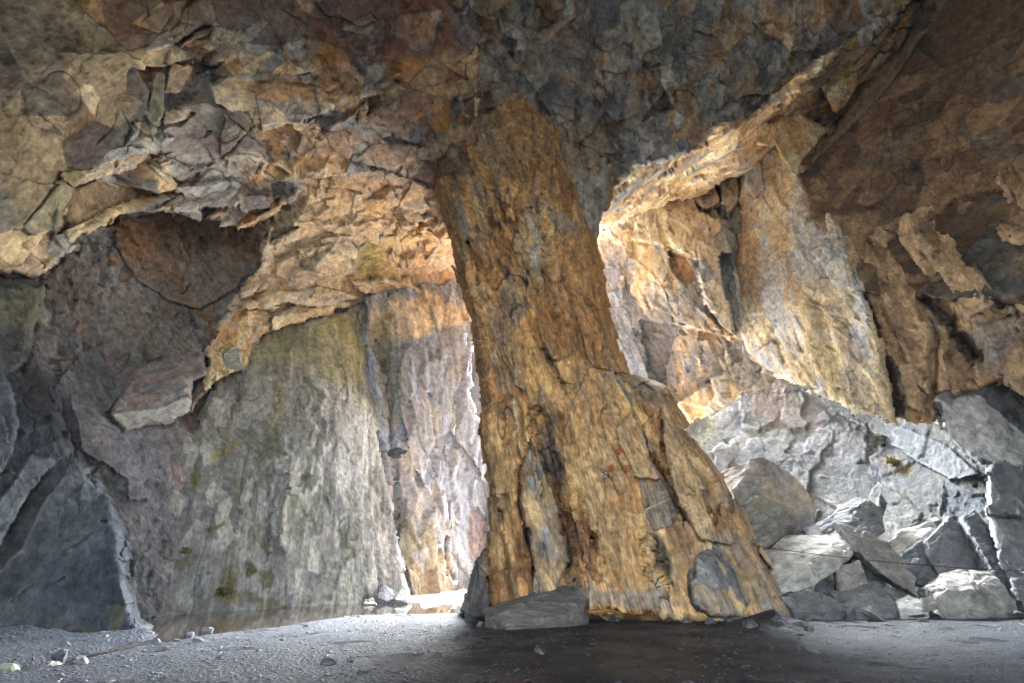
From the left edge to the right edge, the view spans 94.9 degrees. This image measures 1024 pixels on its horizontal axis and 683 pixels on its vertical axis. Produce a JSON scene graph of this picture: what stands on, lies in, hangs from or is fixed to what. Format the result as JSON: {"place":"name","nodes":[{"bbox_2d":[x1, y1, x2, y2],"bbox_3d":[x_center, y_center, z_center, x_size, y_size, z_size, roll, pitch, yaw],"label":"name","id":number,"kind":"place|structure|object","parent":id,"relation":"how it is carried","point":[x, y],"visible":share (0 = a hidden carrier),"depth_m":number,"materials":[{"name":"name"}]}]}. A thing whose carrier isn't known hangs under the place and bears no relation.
{"place":"outdoors","nodes":[
{"label":"outdoors","id":0,"kind":"place"},
{"bbox_2d":[20,642,139,669],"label":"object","id":1,"kind":"structure","parent":0,"point":[94,654],"depth_m":4.93,"materials":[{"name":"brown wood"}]},
{"bbox_2d":[53,649,68,658],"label":"stone","id":2,"kind":"object","parent":1,"relation":"in","point":[61,653],"visible":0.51,"depth_m":4.74,"materials":[{"name":"grey stone"}]},
{"bbox_2d":[0,0,484,359],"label":"cave ceiling","id":3,"kind":"structure","parent":0,"point":[316,131],"depth_m":11.03,"materials":[{"name":"stone"}]},
{"bbox_2d":[137,602,462,642],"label":"water","id":4,"kind":"structure","parent":0,"point":[168,628],"depth_m":8.66,"materials":[{"name":"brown liquid"}]},
{"bbox_2d":[410,593,463,602],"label":"quarry floor","id":5,"kind":"structure","parent":0,"point":[442,598],"depth_m":12.61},
{"bbox_2d":[440,590,460,593],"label":"boulder","id":6,"kind":"object","parent":5,"relation":"on","point":[455,592],"visible":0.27,"depth_m":14.13,"materials":[{"name":"white stone"}]},
{"bbox_2d":[0,609,1023,682],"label":"ground","id":7,"kind":"structure","parent":0,"point":[673,656],"depth_m":4.76,"materials":[{"name":"grey gravel"}]},
{"bbox_2d":[0,663,19,671],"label":"stone","id":8,"kind":"object","parent":7,"relation":"on","point":[7,667],"visible":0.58,"depth_m":4.00,"materials":[{"name":"white stone"}]},
{"bbox_2d":[47,661,62,666],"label":"stone","id":9,"kind":"object","parent":7,"relation":"on","point":[53,663],"visible":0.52,"depth_m":4.19,"materials":[{"name":"white stone"}]},
{"bbox_2d":[0,275,147,631],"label":"rock buttress","id":10,"kind":"object","parent":7,"relation":"on","point":[66,557],"visible":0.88,"depth_m":6.68,"materials":[{"name":"grey stone"}]},
{"bbox_2d":[74,655,88,663],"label":"stone","id":11,"kind":"object","parent":7,"relation":"on","point":[81,659],"visible":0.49,"depth_m":4.20,"materials":[{"name":"white stone"}]},
{"bbox_2d":[97,634,108,637],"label":"stone","id":12,"kind":"object","parent":7,"relation":"on","point":[103,635],"visible":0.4,"depth_m":5.83,"materials":[{"name":"grey stone"}]},
{"bbox_2d":[5,211,270,617],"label":"hollow wall","id":13,"kind":"structure","parent":7,"relation":"on","point":[129,317],"depth_m":10.63,"materials":[{"name":"stone"}]},
{"bbox_2d":[224,345,242,370],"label":"boulder","id":14,"kind":"object","parent":13,"relation":"on","point":[232,358],"visible":0.91,"depth_m":12.46,"materials":[{"name":"grey stone"}]},
{"bbox_2d":[134,638,159,646],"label":"stone","id":15,"kind":"object","parent":7,"relation":"on","point":[148,642],"visible":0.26,"depth_m":5.47,"materials":[{"name":"grey stone"}]},
{"bbox_2d":[144,623,153,628],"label":"stone","id":16,"kind":"object","parent":7,"relation":"on","point":[149,626],"visible":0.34,"depth_m":6.99,"materials":[{"name":"white stone"}]},
{"bbox_2d":[155,646,173,651],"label":"stone","id":17,"kind":"object","parent":7,"relation":"on","point":[166,648],"visible":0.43,"depth_m":4.83,"materials":[{"name":"grey stone"}]},
{"bbox_2d":[184,632,194,638],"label":"stone","id":18,"kind":"object","parent":7,"relation":"on","point":[187,635],"visible":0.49,"depth_m":6.07,"materials":[{"name":"grey stone"}]},
{"bbox_2d":[192,637,207,641],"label":"stone","id":19,"kind":"object","parent":7,"relation":"on","point":[196,639],"visible":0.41,"depth_m":5.55,"materials":[{"name":"grey stone"}]},
{"bbox_2d":[199,627,213,632],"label":"stone","id":20,"kind":"object","parent":7,"relation":"on","point":[206,629],"visible":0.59,"depth_m":6.57,"materials":[{"name":"grey stone"}]},
{"bbox_2d":[216,655,225,659],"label":"stone","id":21,"kind":"object","parent":7,"relation":"on","point":[220,657],"visible":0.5,"depth_m":4.40,"materials":[{"name":"grey stone"}]},
{"bbox_2d":[157,301,409,615],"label":"streaked wall","id":22,"kind":"structure","parent":7,"relation":"on","point":[283,499],"depth_m":12.11,"materials":[{"name":"grey stone"}]},
{"bbox_2d":[179,546,192,554],"bbox_3d":[-6.589,4.200,9.467,0.327,0.182,0.122,0,-25,0],"label":"moss cushion","id":23,"kind":"object","parent":22,"relation":"attached to","point":[185,550],"visible":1,"depth_m":9.46,"materials":[{"name":"green plant"}]},
{"bbox_2d":[214,586,230,596],"bbox_3d":[-5.977,5.144,9.679,0.400,0.213,0.159,0,-25,0],"label":"moss cushion","id":24,"kind":"object","parent":22,"relation":"attached to","point":[222,591],"visible":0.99,"depth_m":9.66,"materials":[{"name":"green plant"}]},
{"bbox_2d":[387,447,406,458],"bbox_3d":[-3.666,3.559,15.023,0.682,0.332,0.390,0,-25,0],"label":"loose slate","id":25,"kind":"object","parent":22,"relation":"on","point":[397,453],"visible":1,"depth_m":14.92,"materials":[{"name":"grey stone"}]},
{"bbox_2d":[320,657,335,665],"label":"stone","id":26,"kind":"object","parent":7,"relation":"on","point":[329,661],"visible":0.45,"depth_m":4.29,"materials":[{"name":"grey stone"}]},
{"bbox_2d":[356,668,371,673],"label":"stone","id":27,"kind":"object","parent":7,"relation":"on","point":[361,670],"visible":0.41,"depth_m":3.87,"materials":[{"name":"grey stone"}]},
{"bbox_2d":[363,598,376,604],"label":"boulder","id":28,"kind":"object","parent":7,"relation":"on","point":[370,601],"visible":0.5,"depth_m":11.30,"materials":[{"name":"white stone"}]},
{"bbox_2d":[377,584,395,603],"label":"boulder","id":29,"kind":"object","parent":7,"relation":"on","point":[385,594],"visible":0.71,"depth_m":11.84,"materials":[{"name":"grey stone"}]},
{"bbox_2d":[389,665,407,671],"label":"stone","id":30,"kind":"object","parent":7,"relation":"on","point":[395,668],"visible":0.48,"depth_m":3.93,"materials":[{"name":"grey stone"}]},
{"bbox_2d":[394,590,411,603],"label":"boulder","id":31,"kind":"object","parent":7,"relation":"on","point":[403,597],"visible":0.72,"depth_m":11.67,"materials":[{"name":"white stone"}]},
{"bbox_2d":[361,279,489,594],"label":"passage wall","id":32,"kind":"structure","parent":7,"relation":"on","point":[420,384],"depth_m":17.00,"materials":[{"name":"beige stone"}]},
{"bbox_2d":[419,601,437,605],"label":"boulder","id":33,"kind":"object","parent":7,"relation":"on","point":[425,603],"visible":0.28,"depth_m":10.97,"materials":[{"name":"white stone"}]},
{"bbox_2d":[434,651,441,656],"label":"stone","id":34,"kind":"object","parent":7,"relation":"on","point":[438,654],"visible":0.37,"depth_m":4.62,"materials":[{"name":"grey stone"}]},
{"bbox_2d":[458,631,468,635],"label":"stone","id":35,"kind":"object","parent":7,"relation":"on","point":[464,633],"visible":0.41,"depth_m":5.95,"materials":[{"name":"grey stone"}]},
{"bbox_2d":[464,614,475,620],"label":"stone","id":36,"kind":"object","parent":7,"relation":"on","point":[468,617],"visible":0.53,"depth_m":7.64,"materials":[{"name":"grey stone"}]},
{"bbox_2d":[0,609,1023,682],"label":"slate chips","id":37,"kind":"object","parent":7,"relation":"on","point":[517,669],"visible":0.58,"depth_m":4.70,"materials":[{"name":"grey gravel"}]},
{"bbox_2d":[484,585,588,629],"bbox_3d":[0.387,4.260,7.466,1.830,0.663,1.430,10,-27,-19],"label":"boulder","id":38,"kind":"object","parent":7,"relation":"on","point":[562,606],"visible":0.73,"depth_m":7.00,"materials":[{"name":"grey stone"}]},
{"bbox_2d":[534,646,544,653],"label":"stone","id":39,"kind":"object","parent":7,"relation":"on","point":[538,650],"visible":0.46,"depth_m":4.77,"materials":[{"name":"grey stone"}]},
{"bbox_2d":[586,610,617,613],"bbox_3d":[1.350,4.042,7.041,0.501,0.048,0.072,-14,-29,27],"label":"twig","id":40,"kind":"object","parent":7,"relation":"on","point":[602,611],"visible":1,"depth_m":7.04,"materials":[{"name":"brown wood"}]},
{"bbox_2d":[433,93,790,621],"bbox_3d":[1.891,-2.186,12.975,9.430,18.071,5.192,0,-25,0],"label":"rock pillar","id":41,"kind":"object","parent":7,"relation":"on","point":[608,489],"visible":0.96,"depth_m":9.21,"materials":[{"name":"stone"}]},
{"bbox_2d":[751,545,1017,570],"bbox_3d":[6.988,3.749,8.128,5.375,0.458,0.012,-3,-26,7],"label":"cable","id":42,"kind":"object","parent":41,"relation":"attached to","point":[885,561],"visible":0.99,"depth_m":8.15,"materials":[{"name":"black rubber"}]},
{"bbox_2d":[606,615,619,621],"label":"stone","id":43,"kind":"object","parent":7,"relation":"on","point":[613,618],"visible":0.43,"depth_m":7.50,"materials":[{"name":"grey stone"}]},
{"bbox_2d":[682,617,691,622],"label":"stone","id":44,"kind":"object","parent":7,"relation":"on","point":[687,620],"visible":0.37,"depth_m":7.24,"materials":[{"name":"grey stone"}]},
{"bbox_2d":[704,618,716,623],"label":"stone","id":45,"kind":"object","parent":7,"relation":"on","point":[710,621],"visible":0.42,"depth_m":7.06,"materials":[{"name":"grey stone"}]},
{"bbox_2d":[742,619,757,627],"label":"stone","id":46,"kind":"object","parent":7,"relation":"on","point":[748,623],"visible":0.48,"depth_m":6.69,"materials":[{"name":"grey stone"}]},
{"bbox_2d":[758,625,768,630],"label":"stone","id":47,"kind":"object","parent":7,"relation":"on","point":[762,628],"visible":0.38,"depth_m":6.35,"materials":[{"name":"grey stone"}]},
{"bbox_2d":[721,457,815,545],"bbox_3d":[6.946,4.592,12.916,3.154,2.566,2.867,0,-25,0],"label":"boulder","id":48,"kind":"object","parent":7,"relation":"on","point":[754,477],"visible":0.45,"depth_m":12.48,"materials":[{"name":"grey stone"}]},
{"bbox_2d":[772,619,784,624],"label":"stone","id":49,"kind":"object","parent":7,"relation":"on","point":[776,622],"visible":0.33,"depth_m":6.79,"materials":[{"name":"grey stone"}]},
{"bbox_2d":[794,620,807,626],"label":"stone","id":50,"kind":"object","parent":7,"relation":"on","point":[802,623],"visible":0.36,"depth_m":6.65,"materials":[{"name":"grey stone"}]},
{"bbox_2d":[800,645,819,652],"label":"stone","id":51,"kind":"object","parent":7,"relation":"on","point":[806,648],"visible":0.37,"depth_m":4.83,"materials":[{"name":"grey stone"}]},
{"bbox_2d":[806,626,813,631],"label":"stone","id":52,"kind":"object","parent":7,"relation":"on","point":[810,628],"visible":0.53,"depth_m":6.34,"materials":[{"name":"grey stone"}]},
{"bbox_2d":[801,615,820,620],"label":"slate shard","id":53,"kind":"object","parent":7,"relation":"on","point":[813,618],"visible":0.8,"depth_m":7.55,"materials":[{"name":"grey stone"}]},
{"bbox_2d":[780,591,846,620],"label":"boulder","id":54,"kind":"object","parent":7,"relation":"on","point":[800,605],"visible":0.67,"depth_m":7.89,"materials":[{"name":"grey stone"}]},
{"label":"slate shard","id":55,"kind":"object","parent":54,"relation":"on","visible":0},
{"bbox_2d":[765,534,853,594],"bbox_3d":[6.036,4.496,9.537,3.097,1.177,1.431,20,-32,-36],"label":"boulder","id":56,"kind":"object","parent":55,"relation":"on","point":[795,572],"visible":0.87,"depth_m":9.05,"materials":[{"name":"grey stone"}]},
{"bbox_2d":[741,496,789,550],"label":"boulder","id":57,"kind":"object","parent":56,"relation":"on","point":[767,516],"visible":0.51,"depth_m":10.68,"materials":[{"name":"grey stone"}]},
{"bbox_2d":[791,519,813,534],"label":"boulder","id":58,"kind":"object","parent":56,"relation":"on","point":[809,522],"visible":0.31,"depth_m":11.15,"materials":[{"name":"grey stone"}]},
{"bbox_2d":[802,499,884,536],"bbox_3d":[7.755,4.273,11.139,2.364,1.077,1.938,0,-25,0],"label":"boulder","id":59,"kind":"object","parent":56,"relation":"on","point":[864,514],"visible":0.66,"depth_m":10.78,"materials":[{"name":"grey stone"}]},
{"bbox_2d":[875,494,886,516],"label":"boulder","id":60,"kind":"object","parent":59,"relation":"on","point":[881,503],"visible":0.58,"depth_m":11.39,"materials":[{"name":"grey stone"}]},
{"bbox_2d":[684,366,988,598],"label":"pale slope","id":61,"kind":"structure","parent":7,"relation":"on","point":[825,453],"depth_m":16.02,"materials":[{"name":"grey stone"}]},
{"bbox_2d":[868,433,887,445],"bbox_3d":[12.681,3.376,16.172,0.852,0.487,0.371,0,-25,0],"label":"fern clump","id":62,"kind":"object","parent":61,"relation":"on","point":[878,440],"visible":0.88,"depth_m":16.13,"materials":[{"name":"green plant"}]},
{"bbox_2d":[883,456,899,464],"bbox_3d":[11.976,3.760,14.796,0.566,0.294,0.215,0,-25,0],"label":"moss cushion","id":63,"kind":"object","parent":61,"relation":"on","point":[890,460],"visible":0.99,"depth_m":14.78,"materials":[{"name":"green plant"}]},
{"bbox_2d":[845,608,856,621],"bbox_3d":[5.469,4.466,7.606,0.289,0.102,0.195,-47,-14,13],"label":"slate shard","id":64,"kind":"object","parent":7,"relation":"on","point":[851,615],"visible":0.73,"depth_m":7.59,"materials":[{"name":"grey stone"}]},
{"bbox_2d":[825,581,898,619],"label":"boulder","id":65,"kind":"object","parent":7,"relation":"on","point":[863,596],"visible":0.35,"depth_m":8.16,"materials":[{"name":"grey stone"}]},
{"bbox_2d":[813,578,834,593],"bbox_3d":[5.869,4.598,8.861,0.460,0.263,0.404,0,-25,0],"label":"slate shard","id":66,"kind":"object","parent":65,"relation":"on","point":[825,585],"visible":0.74,"depth_m":8.80,"materials":[{"name":"grey stone"}]},
{"bbox_2d":[833,560,868,591],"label":"boulder","id":67,"kind":"object","parent":65,"relation":"on","point":[850,576],"visible":0.84,"depth_m":8.73,"materials":[{"name":"grey stone"}]},
{"bbox_2d":[843,555,887,587],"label":"boulder","id":68,"kind":"object","parent":65,"relation":"on","point":[870,576],"visible":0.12,"depth_m":9.14,"materials":[{"name":"grey stone"}]},
{"bbox_2d":[835,523,917,596],"bbox_3d":[7.281,4.317,9.399,0.957,1.327,1.434,-6,-26,11],"label":"boulder","id":69,"kind":"object","parent":68,"relation":"on","point":[866,545],"visible":0.92,"depth_m":9.21,"materials":[{"name":"grey stone"}]},
{"bbox_2d":[884,587,916,597],"bbox_3d":[7.318,4.744,8.858,0.596,0.201,0.228,-3,-26,6],"label":"slate shard","id":70,"kind":"object","parent":68,"relation":"on","point":[898,592],"visible":0.45,"depth_m":8.83,"materials":[{"name":"grey stone"}]},
{"bbox_2d":[862,609,885,621],"bbox_3d":[5.888,4.458,7.632,0.200,0.110,0.292,41,-27,-21],"label":"slate shard","id":71,"kind":"object","parent":7,"relation":"on","point":[874,616],"visible":0.92,"depth_m":7.61,"materials":[{"name":"grey stone"}]},
{"bbox_2d":[895,595,929,618],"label":"boulder","id":72,"kind":"object","parent":7,"relation":"on","point":[906,605],"visible":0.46,"depth_m":7.90,"materials":[{"name":"grey stone"}]},
{"bbox_2d":[879,593,895,601],"bbox_3d":[6.500,4.542,8.221,0.583,0.242,0.310,10,-27,-21],"label":"slate shard","id":73,"kind":"object","parent":72,"relation":"on","point":[888,594],"visible":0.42,"depth_m":8.27,"materials":[{"name":"grey stone"}]},
{"bbox_2d":[916,597,937,611],"bbox_3d":[7.072,4.490,8.033,0.595,0.228,0.283,10,-27,-21],"label":"slate shard","id":74,"kind":"object","parent":72,"relation":"on","point":[926,604],"visible":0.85,"depth_m":7.96,"materials":[{"name":"grey stone"}]},
{"bbox_2d":[908,613,926,617],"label":"slate shard","id":75,"kind":"object","parent":7,"relation":"on","point":[919,615],"visible":1,"depth_m":7.58,"materials":[{"name":"grey stone"}]},
{"bbox_2d":[913,659,925,662],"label":"stone","id":76,"kind":"object","parent":7,"relation":"on","point":[918,660],"visible":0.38,"depth_m":4.30,"materials":[{"name":"grey stone"}]},
{"bbox_2d":[933,608,943,616],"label":"slate shard","id":77,"kind":"object","parent":7,"relation":"on","point":[936,611],"visible":1,"depth_m":7.76,"materials":[{"name":"grey stone"}]},
{"bbox_2d":[937,626,953,629],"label":"stone","id":78,"kind":"object","parent":7,"relation":"on","point":[946,628],"visible":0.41,"depth_m":6.54,"materials":[{"name":"grey stone"}]},
{"bbox_2d":[919,569,1016,618],"bbox_3d":[8.241,4.645,8.563,2.327,0.901,1.290,34,-42,-50],"label":"boulder","id":79,"kind":"object","parent":7,"relation":"on","point":[957,594],"visible":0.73,"depth_m":8.07,"materials":[{"name":"grey stone"}]},
{"bbox_2d":[899,540,936,586],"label":"boulder","id":80,"kind":"object","parent":79,"relation":"on","point":[914,553],"visible":0.69,"depth_m":9.28,"materials":[{"name":"grey stone"}]},
{"bbox_2d":[923,516,977,574],"bbox_3d":[9.122,4.433,9.976,0.956,1.401,2.331,-19,-31,34],"label":"boulder","id":81,"kind":"object","parent":79,"relation":"on","point":[945,543],"visible":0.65,"depth_m":9.64,"materials":[{"name":"grey stone"}]},
{"bbox_2d":[888,528,930,554],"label":"boulder","id":82,"kind":"object","parent":81,"relation":"on","point":[901,542],"visible":0.91,"depth_m":10.42,"materials":[{"name":"grey stone"}]},
{"bbox_2d":[893,521,933,535],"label":"boulder","id":83,"kind":"object","parent":82,"relation":"on","point":[928,524],"visible":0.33,"depth_m":11.12,"materials":[{"name":"grey stone"}]},
{"bbox_2d":[910,518,918,526],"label":"slate shard","id":84,"kind":"object","parent":83,"relation":"on","point":[914,522],"visible":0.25,"depth_m":11.32,"materials":[{"name":"grey stone"}]},
{"bbox_2d":[931,517,942,527],"bbox_3d":[10.244,4.378,11.167,0.583,0.220,0.400,29,2,7],"label":"slate shard","id":85,"kind":"object","parent":83,"relation":"on","point":[936,521],"visible":0.35,"depth_m":11.11,"materials":[{"name":"grey stone"}]},
{"bbox_2d":[958,509,1009,589],"bbox_3d":[9.645,4.260,9.638,0.538,1.628,2.292,-17,-30,31],"label":"boulder","id":86,"kind":"object","parent":81,"relation":"on","point":[976,532],"visible":0.59,"depth_m":9.51,"materials":[{"name":"grey stone"}]},
{"bbox_2d":[966,609,986,617],"bbox_3d":[7.618,4.503,7.781,0.386,0.127,0.175,-15,-29,29],"label":"slate shard","id":87,"kind":"object","parent":7,"relation":"on","point":[974,614],"visible":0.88,"depth_m":7.72,"materials":[{"name":"grey stone"}]},
{"bbox_2d":[933,382,1023,579],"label":"fallen face","id":88,"kind":"object","parent":7,"relation":"on","point":[984,426],"visible":0.8,"depth_m":9.60},
{"bbox_2d":[1007,577,1023,612],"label":"boulder","id":89,"kind":"object","parent":7,"relation":"on","point":[1016,590],"visible":0.52,"depth_m":8.23,"materials":[{"name":"grey stone"}]},
{"bbox_2d":[1011,610,1023,617],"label":"slate shard","id":90,"kind":"object","parent":7,"relation":"on","point":[1014,613],"visible":0.99,"depth_m":7.66,"materials":[{"name":"grey stone"}]},
{"bbox_2d":[305,95,944,427],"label":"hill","id":91,"kind":"structure","parent":0,"point":[475,395],"depth_m":23.05,"materials":[{"name":"stone"}]},
{"bbox_2d":[735,150,896,424],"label":"orange wall","id":92,"kind":"structure","parent":91,"relation":"on","point":[807,314],"depth_m":13.29,"materials":[{"name":"stone"}]},
{"bbox_2d":[597,176,762,424],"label":"golden wall","id":93,"kind":"structure","parent":0,"point":[672,283],"depth_m":17.56,"materials":[{"name":"stone"}]},
{"bbox_2d":[446,0,920,238],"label":"cave ceiling","id":94,"kind":"structure","parent":0,"point":[641,83],"depth_m":12.15,"materials":[{"name":"stone"}]},
{"bbox_2d":[590,0,936,232],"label":"cave ceiling","id":95,"kind":"structure","parent":0,"point":[795,119],"depth_m":13.04,"materials":[{"name":"stone"}]},
{"bbox_2d":[798,0,1023,304],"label":"cave ceiling","id":96,"kind":"structure","parent":0,"point":[933,114],"depth_m":10.47,"materials":[{"name":"brown stone"}]},
{"bbox_2d":[860,153,1023,424],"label":"grooved wall","id":97,"kind":"structure","parent":0,"point":[956,347],"depth_m":10.58,"materials":[{"name":"brown stone"}]}
]}

